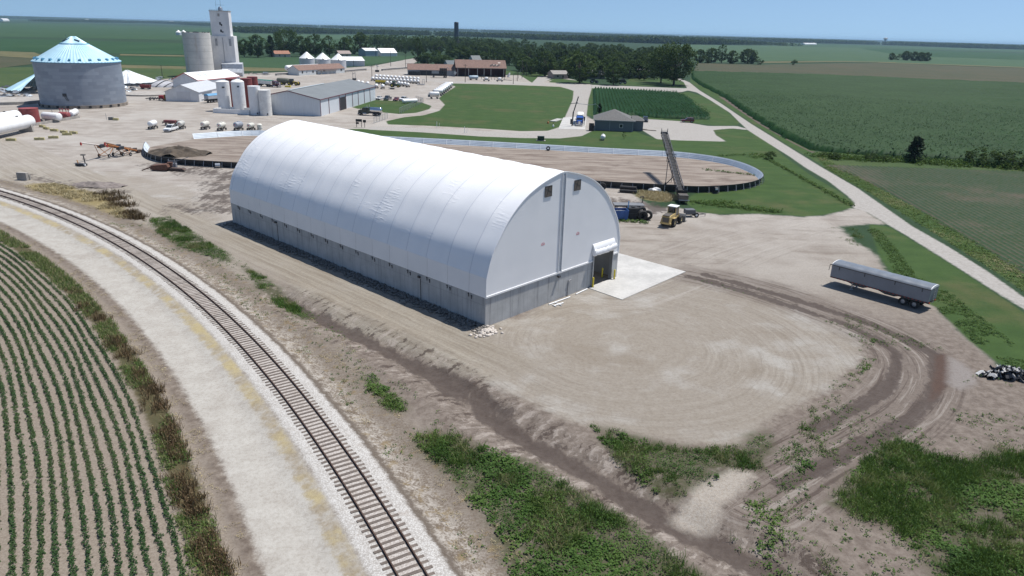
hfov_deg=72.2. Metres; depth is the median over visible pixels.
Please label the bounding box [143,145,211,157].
dirt pile
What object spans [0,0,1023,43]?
sky
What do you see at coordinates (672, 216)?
wheel loader
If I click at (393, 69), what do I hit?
loading kerb
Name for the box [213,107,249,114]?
tank wall
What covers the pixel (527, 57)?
broadleaf tree
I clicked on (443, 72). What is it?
crate trailer
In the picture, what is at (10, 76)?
field
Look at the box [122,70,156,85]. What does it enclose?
collapsed bin
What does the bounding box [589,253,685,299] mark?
concrete slab
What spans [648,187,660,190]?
plastic sack
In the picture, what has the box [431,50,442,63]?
broadleaf tree
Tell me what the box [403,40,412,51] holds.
broadleaf tree
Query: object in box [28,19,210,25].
woods
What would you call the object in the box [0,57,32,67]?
field
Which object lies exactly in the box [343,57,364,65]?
shed
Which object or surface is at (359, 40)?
broadleaf tree
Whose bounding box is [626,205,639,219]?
plastic tote
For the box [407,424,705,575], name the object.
weeds
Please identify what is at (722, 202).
rough grass
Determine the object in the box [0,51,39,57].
field
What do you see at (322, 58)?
grain bin
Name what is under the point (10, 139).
kerb block
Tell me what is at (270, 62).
field
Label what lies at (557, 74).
house
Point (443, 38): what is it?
broadleaf tree
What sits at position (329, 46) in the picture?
broadleaf tree
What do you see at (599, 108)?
conifer tree
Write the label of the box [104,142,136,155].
grain auger
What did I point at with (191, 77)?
shop
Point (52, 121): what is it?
containment wall
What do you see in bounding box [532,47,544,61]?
broadleaf tree
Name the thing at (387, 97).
pickup truck
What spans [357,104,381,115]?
tanker truck
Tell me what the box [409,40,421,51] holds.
broadleaf tree
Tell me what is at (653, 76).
broadleaf tree
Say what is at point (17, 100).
foundation ring
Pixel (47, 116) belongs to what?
fuel tank
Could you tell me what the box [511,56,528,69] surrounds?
broadleaf tree
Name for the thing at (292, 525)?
haul road
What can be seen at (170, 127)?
pickup truck
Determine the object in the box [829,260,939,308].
grain trailer
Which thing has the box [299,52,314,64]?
grain bin
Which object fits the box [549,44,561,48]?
broadleaf tree
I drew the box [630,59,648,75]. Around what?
broadleaf tree
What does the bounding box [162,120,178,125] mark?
field implement
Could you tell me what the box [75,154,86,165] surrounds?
winch
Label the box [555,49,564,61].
broadleaf tree
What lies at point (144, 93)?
foundation ring
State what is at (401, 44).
broadleaf tree
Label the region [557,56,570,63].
broadleaf tree
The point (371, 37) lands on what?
woods
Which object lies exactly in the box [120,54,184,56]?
field
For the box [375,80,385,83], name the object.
planter
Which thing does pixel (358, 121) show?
yard sign
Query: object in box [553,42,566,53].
broadleaf tree
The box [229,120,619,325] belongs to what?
fabric building
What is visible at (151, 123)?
tank wagon
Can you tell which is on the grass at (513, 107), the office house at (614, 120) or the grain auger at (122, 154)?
the office house at (614, 120)
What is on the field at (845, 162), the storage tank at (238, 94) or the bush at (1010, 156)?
the bush at (1010, 156)
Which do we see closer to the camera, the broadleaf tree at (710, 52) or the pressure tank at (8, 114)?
the pressure tank at (8, 114)
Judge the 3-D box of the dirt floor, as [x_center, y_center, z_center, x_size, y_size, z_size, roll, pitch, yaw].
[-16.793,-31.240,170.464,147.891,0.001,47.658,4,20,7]
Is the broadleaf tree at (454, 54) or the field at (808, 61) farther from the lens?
the field at (808, 61)
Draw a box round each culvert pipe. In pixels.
[620,185,636,189]
[620,189,636,192]
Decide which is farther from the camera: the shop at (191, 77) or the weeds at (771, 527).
the shop at (191, 77)
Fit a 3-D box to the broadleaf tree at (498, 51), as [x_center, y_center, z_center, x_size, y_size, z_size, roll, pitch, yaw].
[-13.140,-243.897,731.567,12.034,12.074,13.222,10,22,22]
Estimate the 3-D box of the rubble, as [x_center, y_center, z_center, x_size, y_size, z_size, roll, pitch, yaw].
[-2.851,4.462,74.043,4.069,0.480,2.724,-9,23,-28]
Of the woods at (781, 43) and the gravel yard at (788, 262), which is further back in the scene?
the woods at (781, 43)
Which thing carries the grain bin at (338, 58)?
on the ground at (866, 236)
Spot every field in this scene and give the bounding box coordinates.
[0,23,239,39]
[0,38,246,53]
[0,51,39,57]
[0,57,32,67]
[0,67,185,87]
[0,225,248,575]
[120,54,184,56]
[120,56,185,65]
[121,65,285,70]
[240,34,440,39]
[240,38,426,46]
[240,56,414,67]
[593,87,710,119]
[681,45,1023,66]
[691,71,1023,162]
[694,63,1023,82]
[719,96,813,152]
[760,61,895,62]
[784,43,1023,51]
[816,151,1022,171]
[826,165,1023,272]
[861,48,1023,59]
[878,62,1023,67]
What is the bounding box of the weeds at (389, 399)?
[360,372,408,411]
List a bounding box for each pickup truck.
[163,124,178,131]
[383,95,391,99]
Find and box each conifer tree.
[265,35,275,56]
[597,103,601,113]
[903,135,925,161]
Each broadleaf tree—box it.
[237,38,248,56]
[247,34,269,56]
[273,28,301,51]
[294,36,308,55]
[306,33,324,55]
[323,35,335,55]
[335,37,353,51]
[349,32,368,51]
[371,36,381,46]
[380,38,390,46]
[390,39,402,46]
[393,44,400,51]
[396,40,407,51]
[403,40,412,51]
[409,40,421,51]
[411,37,425,63]
[418,53,429,63]
[420,53,434,63]
[422,44,430,52]
[428,42,438,51]
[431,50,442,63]
[433,56,440,63]
[434,41,444,51]
[438,37,449,42]
[440,55,452,63]
[445,45,456,57]
[450,47,465,58]
[453,37,462,43]
[459,47,471,59]
[463,49,479,58]
[472,50,483,58]
[474,44,484,53]
[482,42,494,54]
[483,53,492,59]
[490,53,501,59]
[494,48,504,58]
[500,51,514,65]
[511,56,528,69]
[513,42,523,47]
[517,59,531,73]
[518,56,531,69]
[525,60,537,73]
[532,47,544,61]
[533,51,556,73]
[540,64,551,76]
[543,42,553,50]
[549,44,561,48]
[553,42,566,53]
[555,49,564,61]
[557,49,569,60]
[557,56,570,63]
[562,51,601,82]
[568,50,584,60]
[575,46,589,53]
[586,51,603,59]
[586,56,600,66]
[586,67,598,77]
[592,44,601,51]
[595,62,609,76]
[598,47,610,60]
[598,52,609,61]
[603,61,628,84]
[611,44,623,51]
[626,66,635,78]
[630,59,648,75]
[637,46,647,55]
[639,70,648,79]
[645,40,697,84]
[648,44,677,82]
[649,72,655,79]
[695,49,705,62]
[704,47,717,62]
[717,44,726,62]
[726,50,740,63]
[739,48,759,63]
[888,53,894,59]
[901,51,910,59]
[908,51,918,60]
[916,52,925,60]
[924,52,932,60]
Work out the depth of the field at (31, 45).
782.17 m
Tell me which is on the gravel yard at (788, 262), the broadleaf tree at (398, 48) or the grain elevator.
the grain elevator
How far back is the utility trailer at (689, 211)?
122.64 m
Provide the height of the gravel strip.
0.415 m
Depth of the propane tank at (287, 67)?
441.57 m
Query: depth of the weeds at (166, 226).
103.52 m
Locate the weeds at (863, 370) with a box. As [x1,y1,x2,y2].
[802,338,877,411]
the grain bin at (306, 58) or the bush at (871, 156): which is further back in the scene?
the grain bin at (306, 58)
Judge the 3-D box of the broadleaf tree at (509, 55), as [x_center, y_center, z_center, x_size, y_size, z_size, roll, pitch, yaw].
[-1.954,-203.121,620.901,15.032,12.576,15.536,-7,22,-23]
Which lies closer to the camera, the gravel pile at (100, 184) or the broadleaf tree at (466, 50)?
the gravel pile at (100, 184)
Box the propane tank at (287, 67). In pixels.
[285,64,308,70]
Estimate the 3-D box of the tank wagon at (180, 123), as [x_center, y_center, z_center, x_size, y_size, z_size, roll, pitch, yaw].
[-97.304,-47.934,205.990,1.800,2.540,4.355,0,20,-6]
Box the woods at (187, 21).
[126,19,277,23]
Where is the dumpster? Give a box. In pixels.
[614,201,628,219]
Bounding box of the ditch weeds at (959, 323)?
[868,227,1023,367]
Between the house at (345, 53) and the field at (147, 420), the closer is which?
the field at (147, 420)
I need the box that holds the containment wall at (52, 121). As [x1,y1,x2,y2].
[35,115,79,125]
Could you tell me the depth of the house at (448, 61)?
549.59 m
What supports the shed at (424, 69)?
on the gravel yard at (788, 262)
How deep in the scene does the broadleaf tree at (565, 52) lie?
670.68 m
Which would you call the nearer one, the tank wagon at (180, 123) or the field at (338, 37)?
the tank wagon at (180, 123)
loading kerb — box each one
[345,69,366,71]
[381,67,406,70]
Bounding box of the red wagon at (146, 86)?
[139,85,150,88]
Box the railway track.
[0,190,434,575]
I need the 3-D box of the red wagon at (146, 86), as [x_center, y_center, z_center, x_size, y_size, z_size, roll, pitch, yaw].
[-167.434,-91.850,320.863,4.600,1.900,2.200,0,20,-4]
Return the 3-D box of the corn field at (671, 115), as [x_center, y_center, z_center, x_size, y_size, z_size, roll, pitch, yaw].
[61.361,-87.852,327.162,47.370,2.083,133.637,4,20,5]
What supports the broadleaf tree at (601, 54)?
on the ground at (866, 236)
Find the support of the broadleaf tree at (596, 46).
on the ground at (866, 236)
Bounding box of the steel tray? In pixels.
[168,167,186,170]
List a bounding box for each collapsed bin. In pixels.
[5,74,37,93]
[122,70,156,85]
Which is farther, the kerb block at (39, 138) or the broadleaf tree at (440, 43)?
the broadleaf tree at (440, 43)
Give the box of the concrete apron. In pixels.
[558,117,585,129]
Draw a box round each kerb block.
[5,138,16,140]
[34,137,44,139]
[48,136,58,138]
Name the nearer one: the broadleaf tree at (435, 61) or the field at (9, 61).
the field at (9, 61)
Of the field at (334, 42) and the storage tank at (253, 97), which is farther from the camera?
the field at (334, 42)
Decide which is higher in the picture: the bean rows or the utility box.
the utility box
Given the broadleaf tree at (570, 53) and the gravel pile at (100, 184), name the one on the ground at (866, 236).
the broadleaf tree at (570, 53)
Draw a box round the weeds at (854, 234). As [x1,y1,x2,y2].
[831,227,863,244]
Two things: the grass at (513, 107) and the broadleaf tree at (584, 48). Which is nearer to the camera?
the grass at (513, 107)
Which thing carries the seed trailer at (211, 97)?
on the gravel yard at (788, 262)
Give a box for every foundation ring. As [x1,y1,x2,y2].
[0,97,39,104]
[126,91,164,96]
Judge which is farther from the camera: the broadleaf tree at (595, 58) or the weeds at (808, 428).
the broadleaf tree at (595, 58)
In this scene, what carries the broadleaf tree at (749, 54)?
on the ground at (866, 236)
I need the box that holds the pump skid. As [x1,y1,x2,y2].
[58,108,70,117]
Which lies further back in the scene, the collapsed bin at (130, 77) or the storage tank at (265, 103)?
the collapsed bin at (130, 77)
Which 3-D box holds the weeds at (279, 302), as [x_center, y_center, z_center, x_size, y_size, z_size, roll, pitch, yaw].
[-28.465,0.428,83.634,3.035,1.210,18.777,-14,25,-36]
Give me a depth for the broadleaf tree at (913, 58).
1124.13 m
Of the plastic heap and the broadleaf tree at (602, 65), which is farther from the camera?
the broadleaf tree at (602, 65)
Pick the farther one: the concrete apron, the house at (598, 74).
the house at (598, 74)
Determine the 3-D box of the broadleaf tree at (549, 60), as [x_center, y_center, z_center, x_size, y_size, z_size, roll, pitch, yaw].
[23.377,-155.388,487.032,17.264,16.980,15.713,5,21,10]
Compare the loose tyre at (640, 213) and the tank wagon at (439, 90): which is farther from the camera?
the tank wagon at (439, 90)
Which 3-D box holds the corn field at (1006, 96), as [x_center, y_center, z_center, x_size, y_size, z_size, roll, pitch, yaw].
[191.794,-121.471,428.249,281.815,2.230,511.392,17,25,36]
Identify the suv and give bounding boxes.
[680,117,693,122]
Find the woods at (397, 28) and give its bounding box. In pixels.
[196,22,606,34]
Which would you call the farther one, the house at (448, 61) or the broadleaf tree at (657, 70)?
the house at (448, 61)
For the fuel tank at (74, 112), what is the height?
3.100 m
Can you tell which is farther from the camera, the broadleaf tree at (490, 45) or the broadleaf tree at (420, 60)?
the broadleaf tree at (490, 45)
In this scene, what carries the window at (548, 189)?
in the fabric building at (485, 240)
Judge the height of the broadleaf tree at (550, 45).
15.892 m
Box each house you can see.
[272,51,289,56]
[335,51,350,56]
[443,60,454,67]
[468,55,481,59]
[547,70,567,78]
[587,70,604,78]
[594,109,643,131]
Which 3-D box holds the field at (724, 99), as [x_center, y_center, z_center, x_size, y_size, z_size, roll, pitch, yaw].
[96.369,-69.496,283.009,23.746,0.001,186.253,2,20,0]
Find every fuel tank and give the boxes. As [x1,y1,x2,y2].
[41,112,61,122]
[69,107,78,116]
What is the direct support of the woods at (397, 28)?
on the ground at (866, 236)
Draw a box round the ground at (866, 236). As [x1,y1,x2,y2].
[0,16,1023,365]
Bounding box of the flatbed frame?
[613,196,644,207]
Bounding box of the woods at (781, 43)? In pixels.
[773,42,802,45]
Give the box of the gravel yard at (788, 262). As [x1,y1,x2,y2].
[0,58,1023,575]
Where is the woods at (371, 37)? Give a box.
[345,34,506,46]
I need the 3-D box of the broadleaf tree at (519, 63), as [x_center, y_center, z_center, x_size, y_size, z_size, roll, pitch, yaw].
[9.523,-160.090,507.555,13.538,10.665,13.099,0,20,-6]
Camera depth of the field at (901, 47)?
3126.74 m
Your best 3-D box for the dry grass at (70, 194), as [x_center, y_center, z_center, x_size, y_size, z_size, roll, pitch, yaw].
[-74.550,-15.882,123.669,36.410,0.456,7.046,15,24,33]
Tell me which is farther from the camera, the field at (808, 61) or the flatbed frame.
the field at (808, 61)
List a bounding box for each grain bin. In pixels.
[31,34,127,108]
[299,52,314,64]
[315,52,330,63]
[331,53,345,68]
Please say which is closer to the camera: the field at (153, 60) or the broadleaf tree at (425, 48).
the field at (153, 60)
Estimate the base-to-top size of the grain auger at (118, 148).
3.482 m
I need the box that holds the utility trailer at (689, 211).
[683,208,704,217]
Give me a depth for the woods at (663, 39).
2350.01 m
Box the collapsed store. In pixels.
[149,80,172,87]
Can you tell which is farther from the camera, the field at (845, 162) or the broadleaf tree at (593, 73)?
the broadleaf tree at (593, 73)
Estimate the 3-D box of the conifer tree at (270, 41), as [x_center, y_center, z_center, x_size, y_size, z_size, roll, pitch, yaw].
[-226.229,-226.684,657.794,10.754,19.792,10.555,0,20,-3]
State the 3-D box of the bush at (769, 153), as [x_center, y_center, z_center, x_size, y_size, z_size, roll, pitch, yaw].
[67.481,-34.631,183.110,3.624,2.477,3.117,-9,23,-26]
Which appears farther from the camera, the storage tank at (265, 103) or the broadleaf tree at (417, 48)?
the broadleaf tree at (417, 48)
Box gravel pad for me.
[0,166,865,447]
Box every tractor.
[390,81,400,86]
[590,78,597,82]
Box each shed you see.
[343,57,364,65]
[407,63,454,75]
[454,59,506,76]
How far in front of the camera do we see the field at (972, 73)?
722.57 m
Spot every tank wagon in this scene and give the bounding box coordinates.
[147,120,157,128]
[177,120,185,128]
[200,120,209,129]
[217,122,226,130]
[233,121,243,130]
[246,122,255,129]
[428,91,438,98]
[432,89,442,95]
[469,75,477,79]
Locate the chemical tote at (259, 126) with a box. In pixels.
[257,123,262,129]
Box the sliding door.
[176,92,190,101]
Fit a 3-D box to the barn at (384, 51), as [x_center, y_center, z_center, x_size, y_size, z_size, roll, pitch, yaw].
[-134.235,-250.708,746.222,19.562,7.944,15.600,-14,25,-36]
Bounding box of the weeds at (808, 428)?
[776,412,838,493]
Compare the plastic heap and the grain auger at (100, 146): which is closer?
the plastic heap
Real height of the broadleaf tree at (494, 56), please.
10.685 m
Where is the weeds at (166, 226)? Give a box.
[149,216,230,260]
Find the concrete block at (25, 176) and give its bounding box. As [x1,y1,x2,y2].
[16,172,30,180]
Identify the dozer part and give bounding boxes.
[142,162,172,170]
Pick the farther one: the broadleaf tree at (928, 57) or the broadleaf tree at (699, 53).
the broadleaf tree at (928, 57)
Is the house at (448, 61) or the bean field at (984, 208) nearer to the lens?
the bean field at (984, 208)
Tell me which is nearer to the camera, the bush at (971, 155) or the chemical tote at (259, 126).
the bush at (971, 155)
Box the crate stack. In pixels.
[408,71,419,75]
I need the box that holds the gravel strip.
[219,221,487,333]
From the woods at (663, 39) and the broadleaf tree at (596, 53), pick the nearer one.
the broadleaf tree at (596, 53)
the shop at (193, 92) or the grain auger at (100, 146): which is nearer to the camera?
the grain auger at (100, 146)
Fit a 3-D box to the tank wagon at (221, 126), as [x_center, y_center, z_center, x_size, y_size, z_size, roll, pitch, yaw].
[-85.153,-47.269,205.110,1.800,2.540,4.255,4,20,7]
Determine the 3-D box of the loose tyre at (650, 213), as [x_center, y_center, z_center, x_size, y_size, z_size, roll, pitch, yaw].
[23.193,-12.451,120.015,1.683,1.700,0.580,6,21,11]
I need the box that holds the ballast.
[0,188,452,575]
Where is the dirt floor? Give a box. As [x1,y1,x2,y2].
[148,136,760,192]
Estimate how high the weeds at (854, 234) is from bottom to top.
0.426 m
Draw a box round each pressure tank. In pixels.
[0,110,21,119]
[0,115,35,133]
[402,99,417,103]
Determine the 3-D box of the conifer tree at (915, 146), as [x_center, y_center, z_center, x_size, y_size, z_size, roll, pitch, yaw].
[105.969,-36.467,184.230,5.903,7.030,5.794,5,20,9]
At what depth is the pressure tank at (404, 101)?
292.20 m
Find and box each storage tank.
[18,107,40,122]
[215,80,231,108]
[225,78,236,106]
[231,79,246,109]
[240,78,251,107]
[247,76,257,85]
[247,85,259,114]
[258,89,271,115]
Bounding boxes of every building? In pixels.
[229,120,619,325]
[800,43,816,44]
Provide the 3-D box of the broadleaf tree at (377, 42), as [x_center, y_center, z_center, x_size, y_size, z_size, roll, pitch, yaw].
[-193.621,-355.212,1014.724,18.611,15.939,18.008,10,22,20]
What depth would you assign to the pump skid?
218.51 m
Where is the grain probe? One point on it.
(571, 121)
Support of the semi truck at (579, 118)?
on the concrete apron
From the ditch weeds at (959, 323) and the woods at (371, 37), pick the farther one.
the woods at (371, 37)
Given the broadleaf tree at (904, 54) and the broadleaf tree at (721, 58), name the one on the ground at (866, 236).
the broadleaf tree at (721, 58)
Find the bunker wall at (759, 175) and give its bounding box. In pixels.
[142,130,763,192]
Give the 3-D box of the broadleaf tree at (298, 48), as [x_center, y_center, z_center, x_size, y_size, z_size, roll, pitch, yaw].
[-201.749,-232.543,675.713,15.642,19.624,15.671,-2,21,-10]
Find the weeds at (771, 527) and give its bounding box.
[730,492,837,575]
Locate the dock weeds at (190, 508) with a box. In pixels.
[62,213,242,575]
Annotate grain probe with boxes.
[570,97,593,125]
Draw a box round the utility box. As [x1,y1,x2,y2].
[536,136,545,140]
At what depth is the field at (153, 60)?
541.67 m
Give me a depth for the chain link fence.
266.04 m
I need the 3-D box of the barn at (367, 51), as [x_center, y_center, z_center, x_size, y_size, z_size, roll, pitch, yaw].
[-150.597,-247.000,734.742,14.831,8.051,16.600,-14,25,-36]
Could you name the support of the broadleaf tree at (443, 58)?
on the ground at (866, 236)
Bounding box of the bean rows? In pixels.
[0,243,186,575]
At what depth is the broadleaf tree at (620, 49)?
868.97 m
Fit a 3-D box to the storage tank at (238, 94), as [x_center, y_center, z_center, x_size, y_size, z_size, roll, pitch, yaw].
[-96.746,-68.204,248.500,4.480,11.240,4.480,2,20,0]
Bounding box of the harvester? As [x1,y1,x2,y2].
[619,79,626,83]
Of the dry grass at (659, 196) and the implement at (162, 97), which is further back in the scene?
the implement at (162, 97)
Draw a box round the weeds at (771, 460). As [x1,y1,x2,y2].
[111,218,1023,575]
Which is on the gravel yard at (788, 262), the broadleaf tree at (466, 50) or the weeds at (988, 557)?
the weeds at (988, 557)
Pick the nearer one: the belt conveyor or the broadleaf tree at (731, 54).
the belt conveyor
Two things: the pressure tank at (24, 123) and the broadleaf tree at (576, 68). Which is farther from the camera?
the broadleaf tree at (576, 68)
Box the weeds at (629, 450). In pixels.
[587,423,774,496]
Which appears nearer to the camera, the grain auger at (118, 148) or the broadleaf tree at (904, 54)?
the grain auger at (118, 148)
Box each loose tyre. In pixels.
[638,211,647,219]
[643,210,652,219]
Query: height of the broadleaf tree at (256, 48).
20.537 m
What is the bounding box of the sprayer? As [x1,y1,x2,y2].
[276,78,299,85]
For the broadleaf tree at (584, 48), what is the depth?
747.40 m
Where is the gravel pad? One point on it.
(676, 360)
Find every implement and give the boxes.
[145,95,165,100]
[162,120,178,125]
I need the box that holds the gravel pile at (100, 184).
[72,181,127,188]
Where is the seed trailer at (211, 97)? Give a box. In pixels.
[203,93,217,102]
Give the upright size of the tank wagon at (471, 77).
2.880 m
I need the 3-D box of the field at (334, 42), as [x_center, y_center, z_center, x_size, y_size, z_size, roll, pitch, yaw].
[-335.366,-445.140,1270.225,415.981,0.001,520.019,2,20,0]
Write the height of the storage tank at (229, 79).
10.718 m
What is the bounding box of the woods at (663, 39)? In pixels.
[520,34,774,44]
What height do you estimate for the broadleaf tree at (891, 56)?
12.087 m
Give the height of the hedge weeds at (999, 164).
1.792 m
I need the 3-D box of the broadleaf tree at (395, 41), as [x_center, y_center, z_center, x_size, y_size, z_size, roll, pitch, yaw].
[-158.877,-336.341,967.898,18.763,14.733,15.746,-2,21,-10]
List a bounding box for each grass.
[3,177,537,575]
[26,182,133,217]
[348,70,1023,369]
[618,152,854,223]
[635,189,677,201]
[818,155,1023,290]
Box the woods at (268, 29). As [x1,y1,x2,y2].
[232,26,528,37]
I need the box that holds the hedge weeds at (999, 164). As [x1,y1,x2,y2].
[805,152,1023,170]
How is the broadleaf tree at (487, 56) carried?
on the ground at (866, 236)
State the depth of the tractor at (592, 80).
436.16 m
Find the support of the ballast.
on the ground at (866, 236)
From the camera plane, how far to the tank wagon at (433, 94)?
313.15 m
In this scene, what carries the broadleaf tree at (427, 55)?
on the ground at (866, 236)
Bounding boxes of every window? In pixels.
[545,185,551,197]
[574,179,580,190]
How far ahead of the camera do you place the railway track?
57.53 m
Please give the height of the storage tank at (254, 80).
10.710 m
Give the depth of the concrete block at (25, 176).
136.20 m
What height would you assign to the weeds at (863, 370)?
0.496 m
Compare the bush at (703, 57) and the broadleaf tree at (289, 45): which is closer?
the broadleaf tree at (289, 45)
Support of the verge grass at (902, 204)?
on the ground at (866, 236)
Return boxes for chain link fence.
[399,96,421,113]
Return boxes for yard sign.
[356,119,361,126]
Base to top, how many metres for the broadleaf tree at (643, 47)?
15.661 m
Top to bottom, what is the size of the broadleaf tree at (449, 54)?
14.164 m
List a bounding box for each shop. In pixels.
[164,80,216,101]
[171,69,239,87]
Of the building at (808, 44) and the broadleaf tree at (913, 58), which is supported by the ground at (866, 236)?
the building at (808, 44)
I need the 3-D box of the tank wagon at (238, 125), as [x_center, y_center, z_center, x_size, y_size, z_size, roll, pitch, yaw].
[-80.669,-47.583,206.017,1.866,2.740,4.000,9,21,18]
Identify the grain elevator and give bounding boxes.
[181,3,243,75]
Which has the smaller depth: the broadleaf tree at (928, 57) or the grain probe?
the grain probe
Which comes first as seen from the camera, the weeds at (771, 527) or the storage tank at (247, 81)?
the weeds at (771, 527)
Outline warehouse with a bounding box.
[271,79,375,115]
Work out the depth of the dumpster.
119.10 m
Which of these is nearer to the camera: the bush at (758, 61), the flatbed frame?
the flatbed frame
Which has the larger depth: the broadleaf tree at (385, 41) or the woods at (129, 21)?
the woods at (129, 21)
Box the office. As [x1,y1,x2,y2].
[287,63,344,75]
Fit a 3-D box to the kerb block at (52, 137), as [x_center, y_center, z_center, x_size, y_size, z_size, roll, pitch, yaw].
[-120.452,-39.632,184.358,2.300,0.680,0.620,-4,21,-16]
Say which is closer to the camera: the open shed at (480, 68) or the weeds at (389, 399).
the weeds at (389, 399)
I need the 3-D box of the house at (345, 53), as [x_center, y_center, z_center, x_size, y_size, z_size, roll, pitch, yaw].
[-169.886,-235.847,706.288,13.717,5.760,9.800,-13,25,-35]
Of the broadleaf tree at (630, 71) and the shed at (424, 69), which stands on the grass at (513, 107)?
the broadleaf tree at (630, 71)
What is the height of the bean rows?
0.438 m
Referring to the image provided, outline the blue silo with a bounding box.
[454,22,458,42]
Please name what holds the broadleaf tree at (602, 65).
on the ground at (866, 236)
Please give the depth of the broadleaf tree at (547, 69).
484.58 m
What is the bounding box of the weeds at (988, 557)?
[828,435,1023,575]
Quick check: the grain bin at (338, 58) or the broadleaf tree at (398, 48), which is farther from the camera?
the broadleaf tree at (398, 48)
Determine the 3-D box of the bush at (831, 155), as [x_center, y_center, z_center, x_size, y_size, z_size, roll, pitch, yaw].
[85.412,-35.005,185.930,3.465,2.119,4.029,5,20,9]
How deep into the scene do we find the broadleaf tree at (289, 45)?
669.59 m
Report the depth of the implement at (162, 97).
276.80 m
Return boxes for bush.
[699,55,710,62]
[754,58,764,64]
[764,151,776,158]
[828,152,840,158]
[865,153,877,160]
[965,146,1006,164]
[998,149,1023,166]
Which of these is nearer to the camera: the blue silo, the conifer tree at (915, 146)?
the conifer tree at (915, 146)
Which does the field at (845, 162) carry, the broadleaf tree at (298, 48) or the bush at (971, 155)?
the bush at (971, 155)
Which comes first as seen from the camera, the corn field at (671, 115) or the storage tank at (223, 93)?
the storage tank at (223, 93)
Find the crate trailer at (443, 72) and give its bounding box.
[431,68,446,77]
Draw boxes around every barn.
[358,48,377,55]
[376,48,396,55]
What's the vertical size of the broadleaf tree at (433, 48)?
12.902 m
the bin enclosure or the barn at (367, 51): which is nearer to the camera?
the bin enclosure
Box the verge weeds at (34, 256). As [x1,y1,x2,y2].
[0,228,234,575]
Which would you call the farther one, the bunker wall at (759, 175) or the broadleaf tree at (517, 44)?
the broadleaf tree at (517, 44)
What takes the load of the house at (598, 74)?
on the ground at (866, 236)
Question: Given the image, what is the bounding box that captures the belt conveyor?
[661,129,689,203]
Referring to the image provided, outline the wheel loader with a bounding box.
[660,204,685,226]
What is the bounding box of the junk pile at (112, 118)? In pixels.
[105,114,118,120]
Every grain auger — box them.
[80,142,130,157]
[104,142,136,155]
[106,144,141,155]
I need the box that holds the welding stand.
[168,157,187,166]
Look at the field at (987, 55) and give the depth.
1892.17 m
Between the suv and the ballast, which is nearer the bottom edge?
the ballast
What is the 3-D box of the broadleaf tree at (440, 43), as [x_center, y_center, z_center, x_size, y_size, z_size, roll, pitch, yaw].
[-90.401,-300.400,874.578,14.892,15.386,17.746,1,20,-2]
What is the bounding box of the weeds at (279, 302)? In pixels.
[245,268,309,318]
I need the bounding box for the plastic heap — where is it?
[976,364,1023,382]
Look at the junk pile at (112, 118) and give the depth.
220.16 m
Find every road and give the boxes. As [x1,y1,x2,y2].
[0,199,365,575]
[370,75,1023,307]
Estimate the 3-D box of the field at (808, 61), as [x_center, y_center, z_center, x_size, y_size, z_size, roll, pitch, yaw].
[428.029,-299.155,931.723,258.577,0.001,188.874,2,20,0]
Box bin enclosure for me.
[589,123,593,130]
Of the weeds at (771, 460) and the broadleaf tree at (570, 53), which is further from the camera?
the broadleaf tree at (570, 53)
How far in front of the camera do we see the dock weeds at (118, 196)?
120.31 m
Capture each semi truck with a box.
[258,79,281,87]
[575,112,583,125]
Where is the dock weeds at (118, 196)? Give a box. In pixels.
[92,188,150,219]
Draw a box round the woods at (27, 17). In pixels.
[0,15,1023,45]
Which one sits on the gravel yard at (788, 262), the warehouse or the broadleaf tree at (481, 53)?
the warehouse
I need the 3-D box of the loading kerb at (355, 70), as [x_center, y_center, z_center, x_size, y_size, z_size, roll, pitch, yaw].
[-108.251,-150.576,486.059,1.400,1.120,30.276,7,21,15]
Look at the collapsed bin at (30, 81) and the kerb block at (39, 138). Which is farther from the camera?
the collapsed bin at (30, 81)
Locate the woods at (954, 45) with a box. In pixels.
[553,32,1023,49]
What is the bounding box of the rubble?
[468,325,503,338]

